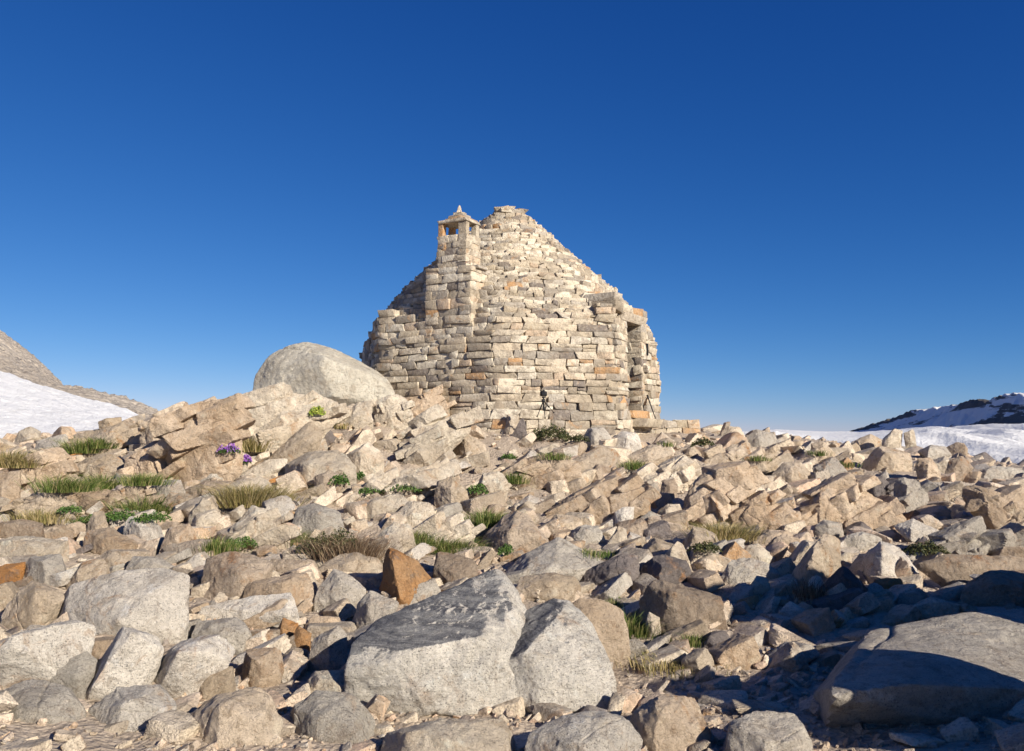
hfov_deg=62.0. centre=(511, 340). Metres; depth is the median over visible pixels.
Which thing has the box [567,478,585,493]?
rock
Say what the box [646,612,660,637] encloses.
rock
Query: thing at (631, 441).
boulder
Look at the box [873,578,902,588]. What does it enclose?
boulder
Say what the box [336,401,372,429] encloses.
rock slab
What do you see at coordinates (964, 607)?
rock
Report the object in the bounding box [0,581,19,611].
rock
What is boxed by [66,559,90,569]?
rock
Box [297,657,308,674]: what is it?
rock
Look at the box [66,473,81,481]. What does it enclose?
rock
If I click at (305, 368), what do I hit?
boulder
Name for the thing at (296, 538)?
grass tuft
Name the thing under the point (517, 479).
grass tuft
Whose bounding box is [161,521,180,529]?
rock
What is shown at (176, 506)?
rock
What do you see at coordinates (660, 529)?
rock
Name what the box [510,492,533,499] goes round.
rock
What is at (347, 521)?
rock
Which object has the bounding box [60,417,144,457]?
rock ledge
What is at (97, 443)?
grass tuft
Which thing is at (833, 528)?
boulder
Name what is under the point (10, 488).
outcrop
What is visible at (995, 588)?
boulder
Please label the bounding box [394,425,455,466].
rock slab
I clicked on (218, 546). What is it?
grass tuft
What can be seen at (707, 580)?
rock
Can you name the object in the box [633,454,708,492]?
rock ledge
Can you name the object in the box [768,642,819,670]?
rock
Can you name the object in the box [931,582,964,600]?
rock
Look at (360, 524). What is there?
rock
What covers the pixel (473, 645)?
boulder
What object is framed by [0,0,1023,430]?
sky
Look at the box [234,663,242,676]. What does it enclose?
rock
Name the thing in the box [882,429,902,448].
rock
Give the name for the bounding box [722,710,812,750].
rock block
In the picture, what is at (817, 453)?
grass tuft
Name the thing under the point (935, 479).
rock
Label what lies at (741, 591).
rock
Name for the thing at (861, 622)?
rock
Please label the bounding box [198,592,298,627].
rock slab
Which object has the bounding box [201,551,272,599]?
boulder
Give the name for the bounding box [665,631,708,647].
grass tuft
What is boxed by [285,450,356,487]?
boulder
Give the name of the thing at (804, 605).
rock
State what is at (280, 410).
outcrop
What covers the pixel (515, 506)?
rock
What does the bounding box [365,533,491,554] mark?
grass tuft
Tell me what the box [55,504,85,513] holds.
cushion plant
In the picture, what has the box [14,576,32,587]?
rock
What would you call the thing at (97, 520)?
rock
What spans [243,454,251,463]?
flower cushion
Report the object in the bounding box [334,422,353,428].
grass tuft
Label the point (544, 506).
rock
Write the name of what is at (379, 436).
rock
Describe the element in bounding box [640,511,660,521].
rock
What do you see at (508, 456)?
cushion plant
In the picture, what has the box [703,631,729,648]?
rock
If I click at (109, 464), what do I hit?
outcrop
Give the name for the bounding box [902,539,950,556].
cushion plant
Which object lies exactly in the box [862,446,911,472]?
boulder
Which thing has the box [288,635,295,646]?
rock
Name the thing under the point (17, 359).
mountain
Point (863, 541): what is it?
rock slab
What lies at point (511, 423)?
rock
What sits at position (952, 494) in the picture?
rock ledge
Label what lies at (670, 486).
rock block
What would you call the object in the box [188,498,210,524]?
rock
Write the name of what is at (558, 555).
boulder
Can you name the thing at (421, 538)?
grass tuft
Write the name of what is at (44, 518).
grass tuft
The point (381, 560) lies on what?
rock
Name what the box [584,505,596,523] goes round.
rock slab
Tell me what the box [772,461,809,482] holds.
boulder
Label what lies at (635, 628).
grass tuft
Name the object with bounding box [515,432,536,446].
rock
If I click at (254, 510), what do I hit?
rock
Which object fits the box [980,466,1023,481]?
rock slab
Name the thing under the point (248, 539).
cushion plant
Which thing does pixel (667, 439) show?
rock
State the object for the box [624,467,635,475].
rock
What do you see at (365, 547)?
dry twigs
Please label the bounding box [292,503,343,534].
boulder
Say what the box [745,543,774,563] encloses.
rock
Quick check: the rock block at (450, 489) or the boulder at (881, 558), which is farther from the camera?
the rock block at (450, 489)
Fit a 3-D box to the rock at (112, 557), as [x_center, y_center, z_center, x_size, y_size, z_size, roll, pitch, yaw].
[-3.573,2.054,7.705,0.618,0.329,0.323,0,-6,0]
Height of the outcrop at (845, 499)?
1.016 m
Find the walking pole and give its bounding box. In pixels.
[646,395,655,418]
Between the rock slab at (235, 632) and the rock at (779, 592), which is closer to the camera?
the rock slab at (235, 632)
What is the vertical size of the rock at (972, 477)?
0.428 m
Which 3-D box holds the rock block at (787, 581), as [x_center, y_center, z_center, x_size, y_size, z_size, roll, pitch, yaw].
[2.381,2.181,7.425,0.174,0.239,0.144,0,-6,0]
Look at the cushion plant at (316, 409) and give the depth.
13.43 m
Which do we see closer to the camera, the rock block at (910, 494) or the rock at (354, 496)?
the rock at (354, 496)
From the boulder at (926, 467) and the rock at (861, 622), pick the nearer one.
the rock at (861, 622)
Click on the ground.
(102, 739)
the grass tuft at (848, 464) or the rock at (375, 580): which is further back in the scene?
the grass tuft at (848, 464)
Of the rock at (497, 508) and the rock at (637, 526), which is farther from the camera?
the rock at (497, 508)
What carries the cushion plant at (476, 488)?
on the rock at (472, 495)
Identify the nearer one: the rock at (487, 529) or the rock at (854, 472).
the rock at (487, 529)
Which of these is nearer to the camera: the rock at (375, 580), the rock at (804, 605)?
the rock at (804, 605)
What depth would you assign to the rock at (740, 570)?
7.76 m
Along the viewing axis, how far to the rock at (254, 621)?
6.12 m
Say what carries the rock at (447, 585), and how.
on the ground
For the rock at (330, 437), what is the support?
on the ground
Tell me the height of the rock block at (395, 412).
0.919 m
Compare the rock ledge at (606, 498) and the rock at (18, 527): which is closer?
the rock at (18, 527)
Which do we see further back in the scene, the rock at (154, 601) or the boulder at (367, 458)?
the boulder at (367, 458)
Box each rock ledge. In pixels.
[0,480,79,525]
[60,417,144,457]
[66,482,166,513]
[229,507,301,549]
[412,510,485,545]
[501,452,581,488]
[545,474,661,523]
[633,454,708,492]
[701,440,781,474]
[915,554,1023,586]
[928,516,1023,555]
[929,486,961,501]
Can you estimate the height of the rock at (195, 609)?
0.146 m
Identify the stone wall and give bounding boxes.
[660,419,700,433]
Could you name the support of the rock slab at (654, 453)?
on the ground
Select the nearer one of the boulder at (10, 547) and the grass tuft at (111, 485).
the boulder at (10, 547)
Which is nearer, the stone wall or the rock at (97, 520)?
the rock at (97, 520)
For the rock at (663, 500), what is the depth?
11.60 m
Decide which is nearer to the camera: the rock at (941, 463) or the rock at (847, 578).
the rock at (847, 578)
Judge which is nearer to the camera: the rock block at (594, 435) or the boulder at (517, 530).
the boulder at (517, 530)
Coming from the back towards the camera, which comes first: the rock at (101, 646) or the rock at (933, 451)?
the rock at (933, 451)
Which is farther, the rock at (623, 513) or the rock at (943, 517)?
the rock at (943, 517)
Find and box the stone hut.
[359,205,662,434]
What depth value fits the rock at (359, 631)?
5.96 m
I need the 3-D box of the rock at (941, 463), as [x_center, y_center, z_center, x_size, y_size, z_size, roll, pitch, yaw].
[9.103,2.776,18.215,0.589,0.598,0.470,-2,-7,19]
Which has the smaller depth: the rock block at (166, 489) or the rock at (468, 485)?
the rock block at (166, 489)
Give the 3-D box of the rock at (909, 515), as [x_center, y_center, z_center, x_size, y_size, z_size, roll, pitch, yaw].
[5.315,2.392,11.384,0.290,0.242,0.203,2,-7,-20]
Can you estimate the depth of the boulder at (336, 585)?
6.73 m
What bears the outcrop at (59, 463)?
on the ground
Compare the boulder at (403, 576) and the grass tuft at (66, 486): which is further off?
the grass tuft at (66, 486)
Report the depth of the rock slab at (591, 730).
3.65 m
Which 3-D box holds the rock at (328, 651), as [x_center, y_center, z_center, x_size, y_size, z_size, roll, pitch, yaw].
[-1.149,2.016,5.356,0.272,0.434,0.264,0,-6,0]
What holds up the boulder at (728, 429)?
on the ground
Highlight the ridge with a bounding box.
[851,392,1023,431]
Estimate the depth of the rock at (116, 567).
7.50 m
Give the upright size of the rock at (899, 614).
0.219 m
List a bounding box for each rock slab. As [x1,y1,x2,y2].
[83,527,137,554]
[186,480,231,497]
[191,509,220,526]
[191,617,251,654]
[198,473,222,481]
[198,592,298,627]
[212,476,271,504]
[238,459,287,477]
[267,422,321,462]
[270,559,321,581]
[278,618,298,637]
[306,670,344,692]
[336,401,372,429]
[361,457,461,497]
[373,404,483,453]
[380,718,516,750]
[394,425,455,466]
[512,418,526,438]
[525,710,642,750]
[551,514,582,529]
[569,525,605,545]
[572,446,620,470]
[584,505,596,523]
[627,444,673,465]
[844,531,881,551]
[913,597,960,620]
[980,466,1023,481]
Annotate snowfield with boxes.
[0,371,137,437]
[742,423,1023,463]
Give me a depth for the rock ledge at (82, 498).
10.49 m
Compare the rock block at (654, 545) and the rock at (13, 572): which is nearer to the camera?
the rock at (13, 572)
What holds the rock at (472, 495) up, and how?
on the ground
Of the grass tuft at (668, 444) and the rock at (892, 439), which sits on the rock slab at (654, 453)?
the grass tuft at (668, 444)
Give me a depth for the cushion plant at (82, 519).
9.50 m
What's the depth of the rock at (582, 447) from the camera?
14.82 m
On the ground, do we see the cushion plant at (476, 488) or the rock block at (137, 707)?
the rock block at (137, 707)
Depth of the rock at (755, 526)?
9.88 m
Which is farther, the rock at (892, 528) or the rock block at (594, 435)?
the rock block at (594, 435)
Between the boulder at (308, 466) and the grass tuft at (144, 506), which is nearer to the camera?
the grass tuft at (144, 506)
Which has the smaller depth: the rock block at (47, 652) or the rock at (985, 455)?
the rock block at (47, 652)
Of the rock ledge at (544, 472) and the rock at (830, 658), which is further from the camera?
the rock ledge at (544, 472)
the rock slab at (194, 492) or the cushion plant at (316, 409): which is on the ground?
the rock slab at (194, 492)
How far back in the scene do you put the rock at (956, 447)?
27.22 m
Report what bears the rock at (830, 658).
on the ground
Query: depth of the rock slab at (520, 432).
15.88 m
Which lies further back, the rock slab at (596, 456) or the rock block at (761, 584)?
the rock slab at (596, 456)
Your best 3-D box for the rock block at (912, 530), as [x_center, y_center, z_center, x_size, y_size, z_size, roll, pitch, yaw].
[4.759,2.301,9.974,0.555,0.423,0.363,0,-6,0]
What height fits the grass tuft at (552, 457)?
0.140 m
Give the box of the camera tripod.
[536,390,554,418]
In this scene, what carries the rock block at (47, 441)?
on the ground
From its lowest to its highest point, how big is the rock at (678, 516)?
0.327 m
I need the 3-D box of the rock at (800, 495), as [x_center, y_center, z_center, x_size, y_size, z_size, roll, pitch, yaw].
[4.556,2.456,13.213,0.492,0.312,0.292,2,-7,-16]
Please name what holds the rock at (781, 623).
on the ground
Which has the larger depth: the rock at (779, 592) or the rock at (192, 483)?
the rock at (192, 483)
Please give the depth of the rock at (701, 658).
5.37 m
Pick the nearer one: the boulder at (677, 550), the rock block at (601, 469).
the boulder at (677, 550)
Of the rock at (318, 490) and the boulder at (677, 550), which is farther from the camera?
the rock at (318, 490)
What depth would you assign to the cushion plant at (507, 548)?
8.56 m
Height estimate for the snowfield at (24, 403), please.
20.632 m
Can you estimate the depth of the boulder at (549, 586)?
7.24 m
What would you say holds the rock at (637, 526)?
on the ground
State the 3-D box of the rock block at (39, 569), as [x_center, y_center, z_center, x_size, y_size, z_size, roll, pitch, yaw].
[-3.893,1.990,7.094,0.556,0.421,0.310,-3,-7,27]
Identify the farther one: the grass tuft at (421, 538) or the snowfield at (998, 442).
the snowfield at (998, 442)
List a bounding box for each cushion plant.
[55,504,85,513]
[71,513,109,523]
[105,508,134,521]
[130,511,171,522]
[226,535,257,547]
[295,526,360,556]
[308,405,325,415]
[328,472,349,485]
[357,471,365,480]
[358,487,383,494]
[382,484,423,491]
[466,482,488,493]
[497,543,513,555]
[500,453,515,458]
[532,423,569,440]
[565,434,590,441]
[687,541,722,552]
[690,436,714,446]
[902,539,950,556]
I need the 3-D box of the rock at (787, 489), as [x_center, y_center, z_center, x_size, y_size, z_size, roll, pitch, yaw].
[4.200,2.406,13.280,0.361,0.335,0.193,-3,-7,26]
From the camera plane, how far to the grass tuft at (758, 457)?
14.98 m
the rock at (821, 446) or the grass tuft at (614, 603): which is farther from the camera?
the rock at (821, 446)
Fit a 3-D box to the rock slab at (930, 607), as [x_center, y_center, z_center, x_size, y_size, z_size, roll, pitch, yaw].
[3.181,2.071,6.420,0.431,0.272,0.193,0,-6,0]
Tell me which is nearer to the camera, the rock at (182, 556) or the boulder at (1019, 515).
the rock at (182, 556)
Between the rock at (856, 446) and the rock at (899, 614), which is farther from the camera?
the rock at (856, 446)
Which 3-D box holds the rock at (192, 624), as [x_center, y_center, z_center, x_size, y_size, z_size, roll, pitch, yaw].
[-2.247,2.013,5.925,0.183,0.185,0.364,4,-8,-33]
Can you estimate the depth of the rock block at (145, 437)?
14.40 m
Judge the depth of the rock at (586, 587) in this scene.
7.57 m
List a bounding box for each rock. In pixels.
[0,504,15,521]
[0,519,44,538]
[0,562,25,583]
[0,580,64,630]
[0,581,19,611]
[5,626,18,633]
[14,426,40,442]
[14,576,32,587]
[26,625,45,629]
[45,521,85,538]
[47,566,78,587]
[49,651,97,698]
[58,568,189,643]
[65,558,109,589]
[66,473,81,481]
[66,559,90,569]
[76,544,93,553]
[86,511,108,531]
[91,636,114,660]
[97,548,150,567]
[109,563,125,571]
[123,516,163,539]
[125,556,173,569]
[156,511,166,525]
[159,523,195,553]
[161,492,193,511]
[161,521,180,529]
[166,509,184,522]
[166,548,191,563]
[173,493,210,509]
[182,480,200,488]
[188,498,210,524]
[188,618,200,638]
[189,602,208,613]
[190,574,202,585]
[227,505,245,521]
[228,596,242,599]
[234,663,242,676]
[239,505,268,520]
[242,463,247,472]
[243,598,287,628]
[256,545,276,556]
[280,545,296,556]
[282,647,307,657]
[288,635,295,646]
[294,626,311,651]
[297,483,325,497]
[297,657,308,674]
[305,616,340,629]
[308,625,347,671]
[313,470,345,495]
[315,560,327,567]
[323,598,355,619]
[324,430,336,445]
[343,516,354,526]
[345,491,359,502]
[348,518,367,530]
[352,623,371,640]
[356,473,374,482]
[361,493,380,500]
[361,572,382,587]
[366,494,407,519]
[371,550,386,563]
[374,432,382,440]
[398,501,434,527]
[401,578,440,604]
[434,502,462,516]
[439,577,468,591]
[454,435,486,455]
[459,451,489,467]
[464,481,478,489]
[468,485,490,498]
[474,522,491,536]
[477,549,497,568]
[478,471,508,499]
[485,504,505,516]
[498,462,511,471]
[503,414,519,433]
[506,568,528,583]
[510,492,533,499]
[510,503,520,510]
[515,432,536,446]
[518,494,545,512]
[534,443,559,454]
[534,499,554,512]
[549,529,572,540]
[567,441,586,455]
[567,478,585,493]
[579,582,594,593]
[591,572,632,601]
[600,515,614,526]
[601,526,616,538]
[606,526,626,544]
[614,507,633,526]
[616,518,647,536]
[618,536,645,547]
[621,601,639,619]
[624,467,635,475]
[629,639,646,657]
[632,644,687,669]
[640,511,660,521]
[643,520,672,538]
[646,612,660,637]
[650,492,672,509]
[653,438,675,445]
[657,504,681,514]
[660,510,688,527]
[662,619,710,644]
[681,647,714,671]
[682,445,701,456]
[687,569,724,592]
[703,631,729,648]
[705,540,726,553]
[708,634,761,670]
[721,557,781,584]
[728,583,753,602]
[730,621,753,627]
[732,601,750,614]
[738,524,758,533]
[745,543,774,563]
[746,429,776,446]
[759,584,790,599]
[768,619,786,632]
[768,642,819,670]
[772,534,800,544]
[779,484,792,497]
[791,607,835,636]
[792,440,803,445]
[794,490,809,501]
[798,602,813,609]
[802,441,813,450]
[806,587,863,611]
[808,575,822,588]
[808,649,839,666]
[811,441,834,458]
[815,641,857,653]
[819,566,867,592]
[828,442,839,447]
[841,552,851,561]
[843,521,871,534]
[846,616,869,627]
[847,469,863,475]
[851,443,860,451]
[867,583,883,593]
[879,604,921,625]
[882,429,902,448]
[889,525,901,537]
[897,573,922,586]
[897,588,927,604]
[904,429,916,448]
[904,510,919,519]
[905,552,921,560]
[918,445,951,458]
[919,476,940,482]
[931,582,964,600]
[933,456,948,473]
[938,516,948,519]
[946,442,967,455]
[956,602,977,612]
[963,471,981,482]
[974,452,994,459]
[991,546,1023,557]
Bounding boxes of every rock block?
[0,620,96,689]
[0,679,86,723]
[24,554,65,584]
[35,434,67,449]
[86,626,163,700]
[88,684,176,731]
[112,440,167,476]
[137,420,159,446]
[149,479,185,496]
[154,634,234,697]
[191,687,282,747]
[199,666,235,700]
[241,647,283,687]
[243,573,313,611]
[251,629,279,640]
[289,690,374,742]
[370,394,414,429]
[378,522,415,552]
[432,552,477,583]
[434,476,468,507]
[584,427,611,448]
[592,464,610,481]
[630,694,711,750]
[641,537,689,558]
[660,478,677,497]
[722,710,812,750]
[751,576,770,594]
[776,577,793,592]
[866,476,897,496]
[893,477,937,515]
[894,518,939,541]
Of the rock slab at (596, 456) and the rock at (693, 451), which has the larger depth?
the rock at (693, 451)
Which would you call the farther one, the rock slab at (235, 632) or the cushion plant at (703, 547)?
the cushion plant at (703, 547)
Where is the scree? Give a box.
[0,396,1023,750]
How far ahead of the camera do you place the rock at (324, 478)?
11.39 m
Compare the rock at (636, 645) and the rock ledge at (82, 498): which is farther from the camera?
the rock ledge at (82, 498)
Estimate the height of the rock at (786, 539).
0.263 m
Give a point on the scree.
(722, 694)
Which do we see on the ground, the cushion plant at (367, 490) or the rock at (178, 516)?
the rock at (178, 516)
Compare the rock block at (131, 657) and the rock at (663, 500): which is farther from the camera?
the rock at (663, 500)
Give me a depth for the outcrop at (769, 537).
9.39 m
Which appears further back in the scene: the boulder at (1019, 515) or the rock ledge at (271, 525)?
the boulder at (1019, 515)
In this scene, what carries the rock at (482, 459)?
on the ground
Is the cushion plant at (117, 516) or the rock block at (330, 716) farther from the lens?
the cushion plant at (117, 516)
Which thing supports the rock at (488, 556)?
on the ground
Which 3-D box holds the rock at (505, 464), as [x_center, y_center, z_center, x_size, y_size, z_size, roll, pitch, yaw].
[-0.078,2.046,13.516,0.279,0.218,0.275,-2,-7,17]
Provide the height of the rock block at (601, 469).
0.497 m
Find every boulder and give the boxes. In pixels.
[0,536,68,561]
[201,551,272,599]
[253,342,394,412]
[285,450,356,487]
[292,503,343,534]
[313,569,365,611]
[318,552,382,574]
[344,569,616,715]
[347,442,384,479]
[352,590,398,627]
[379,548,430,604]
[478,510,548,555]
[505,537,602,581]
[516,572,580,601]
[572,598,630,668]
[583,553,639,587]
[615,431,641,451]
[639,579,726,634]
[640,554,691,583]
[665,541,691,570]
[720,426,744,436]
[763,475,776,489]
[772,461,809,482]
[791,534,840,587]
[812,457,846,476]
[813,608,1023,726]
[815,520,843,537]
[854,434,881,449]
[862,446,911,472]
[862,541,918,579]
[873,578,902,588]
[915,458,940,478]
[945,456,972,481]
[959,570,1023,607]
[1011,508,1023,520]
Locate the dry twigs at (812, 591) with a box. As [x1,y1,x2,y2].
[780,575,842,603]
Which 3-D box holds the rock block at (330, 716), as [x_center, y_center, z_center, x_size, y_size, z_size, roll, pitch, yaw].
[-0.885,1.946,4.099,0.478,0.511,0.401,0,-6,0]
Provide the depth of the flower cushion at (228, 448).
11.95 m
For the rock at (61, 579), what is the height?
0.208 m
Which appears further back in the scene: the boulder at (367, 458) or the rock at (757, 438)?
the rock at (757, 438)
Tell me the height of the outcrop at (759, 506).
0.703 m
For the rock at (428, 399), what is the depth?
17.02 m
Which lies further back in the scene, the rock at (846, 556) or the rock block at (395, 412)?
the rock block at (395, 412)
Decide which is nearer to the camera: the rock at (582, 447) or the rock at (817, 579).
the rock at (817, 579)
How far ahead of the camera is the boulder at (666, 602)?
6.28 m
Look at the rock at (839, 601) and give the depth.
6.76 m
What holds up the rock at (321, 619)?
on the ground
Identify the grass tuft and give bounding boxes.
[0,446,81,467]
[0,506,89,525]
[1,472,113,492]
[42,435,121,453]
[57,471,129,489]
[80,436,122,448]
[85,490,191,513]
[98,470,179,486]
[162,479,330,508]
[185,533,268,556]
[242,433,281,451]
[287,531,316,546]
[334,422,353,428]
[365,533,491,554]
[383,528,449,547]
[450,506,540,527]
[493,471,534,483]
[532,451,577,459]
[576,547,609,560]
[596,549,619,559]
[605,594,632,608]
[616,646,742,686]
[617,458,661,469]
[619,603,673,640]
[657,440,676,446]
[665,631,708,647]
[671,518,790,543]
[740,454,772,460]
[805,449,831,455]
[839,460,864,467]
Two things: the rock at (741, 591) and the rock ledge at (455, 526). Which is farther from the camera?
the rock ledge at (455, 526)
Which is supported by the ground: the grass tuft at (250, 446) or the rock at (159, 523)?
the rock at (159, 523)
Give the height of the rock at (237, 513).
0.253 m
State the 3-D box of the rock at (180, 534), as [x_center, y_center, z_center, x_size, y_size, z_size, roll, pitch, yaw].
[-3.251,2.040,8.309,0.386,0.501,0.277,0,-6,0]
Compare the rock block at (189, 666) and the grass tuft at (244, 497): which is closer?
the rock block at (189, 666)
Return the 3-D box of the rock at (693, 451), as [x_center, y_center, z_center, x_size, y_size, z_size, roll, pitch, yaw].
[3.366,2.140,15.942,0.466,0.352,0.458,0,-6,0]
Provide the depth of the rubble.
5.16 m
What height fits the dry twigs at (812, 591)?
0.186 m
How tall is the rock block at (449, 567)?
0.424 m
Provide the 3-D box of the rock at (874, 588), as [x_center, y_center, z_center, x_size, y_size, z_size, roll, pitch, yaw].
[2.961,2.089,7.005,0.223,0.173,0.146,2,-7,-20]
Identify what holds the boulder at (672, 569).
on the ground
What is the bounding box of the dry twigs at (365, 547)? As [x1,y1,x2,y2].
[239,526,434,562]
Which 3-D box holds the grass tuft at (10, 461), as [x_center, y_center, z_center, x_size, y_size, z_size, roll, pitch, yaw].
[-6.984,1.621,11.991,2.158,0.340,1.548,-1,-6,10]
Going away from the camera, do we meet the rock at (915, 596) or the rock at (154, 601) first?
the rock at (154, 601)
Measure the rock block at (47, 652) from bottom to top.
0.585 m
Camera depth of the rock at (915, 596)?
6.79 m
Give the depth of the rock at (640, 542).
8.98 m
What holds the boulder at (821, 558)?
on the ground
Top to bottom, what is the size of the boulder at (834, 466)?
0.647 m
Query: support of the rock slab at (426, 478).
on the ground
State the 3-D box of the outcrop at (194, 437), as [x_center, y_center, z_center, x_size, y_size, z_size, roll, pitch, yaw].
[-4.439,1.612,12.301,1.526,1.689,0.902,0,-6,0]
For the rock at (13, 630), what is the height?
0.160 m
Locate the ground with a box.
[0,413,1022,750]
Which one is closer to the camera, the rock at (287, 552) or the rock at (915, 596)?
the rock at (915, 596)
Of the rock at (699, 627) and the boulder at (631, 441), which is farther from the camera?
the boulder at (631, 441)
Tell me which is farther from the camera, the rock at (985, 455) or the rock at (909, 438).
the rock at (985, 455)
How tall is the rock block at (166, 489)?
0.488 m
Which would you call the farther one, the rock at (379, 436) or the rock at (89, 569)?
the rock at (379, 436)
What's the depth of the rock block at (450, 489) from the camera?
10.86 m
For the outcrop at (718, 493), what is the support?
on the ground
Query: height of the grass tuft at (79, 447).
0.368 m
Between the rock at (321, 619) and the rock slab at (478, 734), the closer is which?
the rock slab at (478, 734)
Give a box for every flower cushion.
[216,443,240,453]
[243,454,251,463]
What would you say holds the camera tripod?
on the ground
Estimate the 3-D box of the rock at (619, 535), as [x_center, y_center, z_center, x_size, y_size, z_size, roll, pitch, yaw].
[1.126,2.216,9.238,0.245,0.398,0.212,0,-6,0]
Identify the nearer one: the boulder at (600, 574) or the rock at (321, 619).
the rock at (321, 619)
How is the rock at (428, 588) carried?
on the ground
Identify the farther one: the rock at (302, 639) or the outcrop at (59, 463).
the outcrop at (59, 463)
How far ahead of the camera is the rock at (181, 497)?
10.41 m
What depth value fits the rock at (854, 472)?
15.94 m
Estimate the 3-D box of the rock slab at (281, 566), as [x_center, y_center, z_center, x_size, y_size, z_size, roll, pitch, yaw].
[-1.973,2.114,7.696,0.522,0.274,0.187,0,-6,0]
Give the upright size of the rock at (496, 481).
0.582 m
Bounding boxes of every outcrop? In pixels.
[0,470,20,502]
[7,447,79,493]
[76,454,124,481]
[146,393,255,482]
[242,382,347,455]
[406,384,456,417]
[682,461,770,525]
[682,526,718,547]
[724,489,800,532]
[752,530,792,546]
[796,472,906,530]
[962,484,1023,529]
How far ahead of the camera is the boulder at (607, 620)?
5.60 m
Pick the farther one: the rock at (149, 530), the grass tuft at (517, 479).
the grass tuft at (517, 479)
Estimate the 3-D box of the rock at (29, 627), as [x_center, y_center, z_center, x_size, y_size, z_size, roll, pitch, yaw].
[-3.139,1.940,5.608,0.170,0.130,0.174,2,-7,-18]
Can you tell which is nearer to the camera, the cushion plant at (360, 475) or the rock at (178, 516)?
the rock at (178, 516)
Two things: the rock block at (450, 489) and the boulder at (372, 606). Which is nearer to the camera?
the boulder at (372, 606)
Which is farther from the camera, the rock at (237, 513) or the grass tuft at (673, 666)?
the rock at (237, 513)
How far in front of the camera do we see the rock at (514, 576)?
7.67 m
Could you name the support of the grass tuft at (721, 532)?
on the ground
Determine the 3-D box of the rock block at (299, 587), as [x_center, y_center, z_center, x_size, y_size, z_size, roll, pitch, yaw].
[-1.877,2.087,6.843,0.605,0.424,0.510,0,-6,0]
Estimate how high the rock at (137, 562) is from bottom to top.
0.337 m
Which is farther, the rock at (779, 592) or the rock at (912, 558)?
the rock at (912, 558)
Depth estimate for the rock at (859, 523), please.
10.29 m
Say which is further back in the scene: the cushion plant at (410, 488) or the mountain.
the mountain
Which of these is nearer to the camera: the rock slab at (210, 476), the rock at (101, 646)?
the rock at (101, 646)
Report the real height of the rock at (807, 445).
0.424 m
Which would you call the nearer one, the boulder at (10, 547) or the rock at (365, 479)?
the boulder at (10, 547)
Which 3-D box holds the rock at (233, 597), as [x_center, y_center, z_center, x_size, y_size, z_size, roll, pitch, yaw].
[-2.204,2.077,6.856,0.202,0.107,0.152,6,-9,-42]
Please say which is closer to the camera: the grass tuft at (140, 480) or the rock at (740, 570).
the rock at (740, 570)
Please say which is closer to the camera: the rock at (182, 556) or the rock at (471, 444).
the rock at (182, 556)
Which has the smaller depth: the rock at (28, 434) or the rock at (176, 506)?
the rock at (176, 506)
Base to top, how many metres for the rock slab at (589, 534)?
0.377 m
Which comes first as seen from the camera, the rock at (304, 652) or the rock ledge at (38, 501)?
the rock at (304, 652)
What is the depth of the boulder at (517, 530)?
8.85 m
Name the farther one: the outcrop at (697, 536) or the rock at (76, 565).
the outcrop at (697, 536)
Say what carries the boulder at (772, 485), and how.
on the ground
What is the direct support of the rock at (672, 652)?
on the ground
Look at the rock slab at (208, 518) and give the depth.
9.40 m
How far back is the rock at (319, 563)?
8.12 m
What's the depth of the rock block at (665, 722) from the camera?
3.95 m
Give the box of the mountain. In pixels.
[0,330,157,418]
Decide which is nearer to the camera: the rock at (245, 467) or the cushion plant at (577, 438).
the rock at (245, 467)
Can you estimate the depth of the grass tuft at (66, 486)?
9.71 m
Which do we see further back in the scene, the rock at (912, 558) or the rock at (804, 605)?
the rock at (912, 558)
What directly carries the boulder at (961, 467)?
on the ground
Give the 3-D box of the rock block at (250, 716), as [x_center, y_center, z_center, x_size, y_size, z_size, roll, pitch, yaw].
[-1.300,1.876,3.945,0.489,0.504,0.437,0,-6,0]
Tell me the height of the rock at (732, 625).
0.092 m
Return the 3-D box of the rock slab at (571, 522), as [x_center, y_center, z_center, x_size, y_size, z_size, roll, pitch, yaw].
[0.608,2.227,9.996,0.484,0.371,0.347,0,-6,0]
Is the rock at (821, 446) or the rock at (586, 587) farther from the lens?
the rock at (821, 446)
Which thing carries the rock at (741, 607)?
on the ground
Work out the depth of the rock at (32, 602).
5.76 m
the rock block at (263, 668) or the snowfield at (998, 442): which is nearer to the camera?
the rock block at (263, 668)
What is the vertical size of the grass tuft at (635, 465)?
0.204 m
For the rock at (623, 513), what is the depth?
10.32 m
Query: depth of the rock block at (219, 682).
4.53 m
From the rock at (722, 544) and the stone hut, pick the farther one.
the stone hut
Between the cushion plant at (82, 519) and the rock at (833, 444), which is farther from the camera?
the rock at (833, 444)
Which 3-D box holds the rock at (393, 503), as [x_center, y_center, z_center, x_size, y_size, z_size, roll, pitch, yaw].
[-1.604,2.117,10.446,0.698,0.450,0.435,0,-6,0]
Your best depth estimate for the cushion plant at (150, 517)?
8.79 m
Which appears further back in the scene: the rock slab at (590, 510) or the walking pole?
the walking pole
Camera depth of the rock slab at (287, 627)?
5.89 m
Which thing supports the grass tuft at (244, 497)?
on the ground
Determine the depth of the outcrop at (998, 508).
10.63 m
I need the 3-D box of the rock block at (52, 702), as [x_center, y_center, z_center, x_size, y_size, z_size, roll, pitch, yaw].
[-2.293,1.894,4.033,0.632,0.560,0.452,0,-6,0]
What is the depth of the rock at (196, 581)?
7.25 m
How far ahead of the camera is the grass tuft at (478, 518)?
9.50 m
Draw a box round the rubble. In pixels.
[2,417,1016,750]

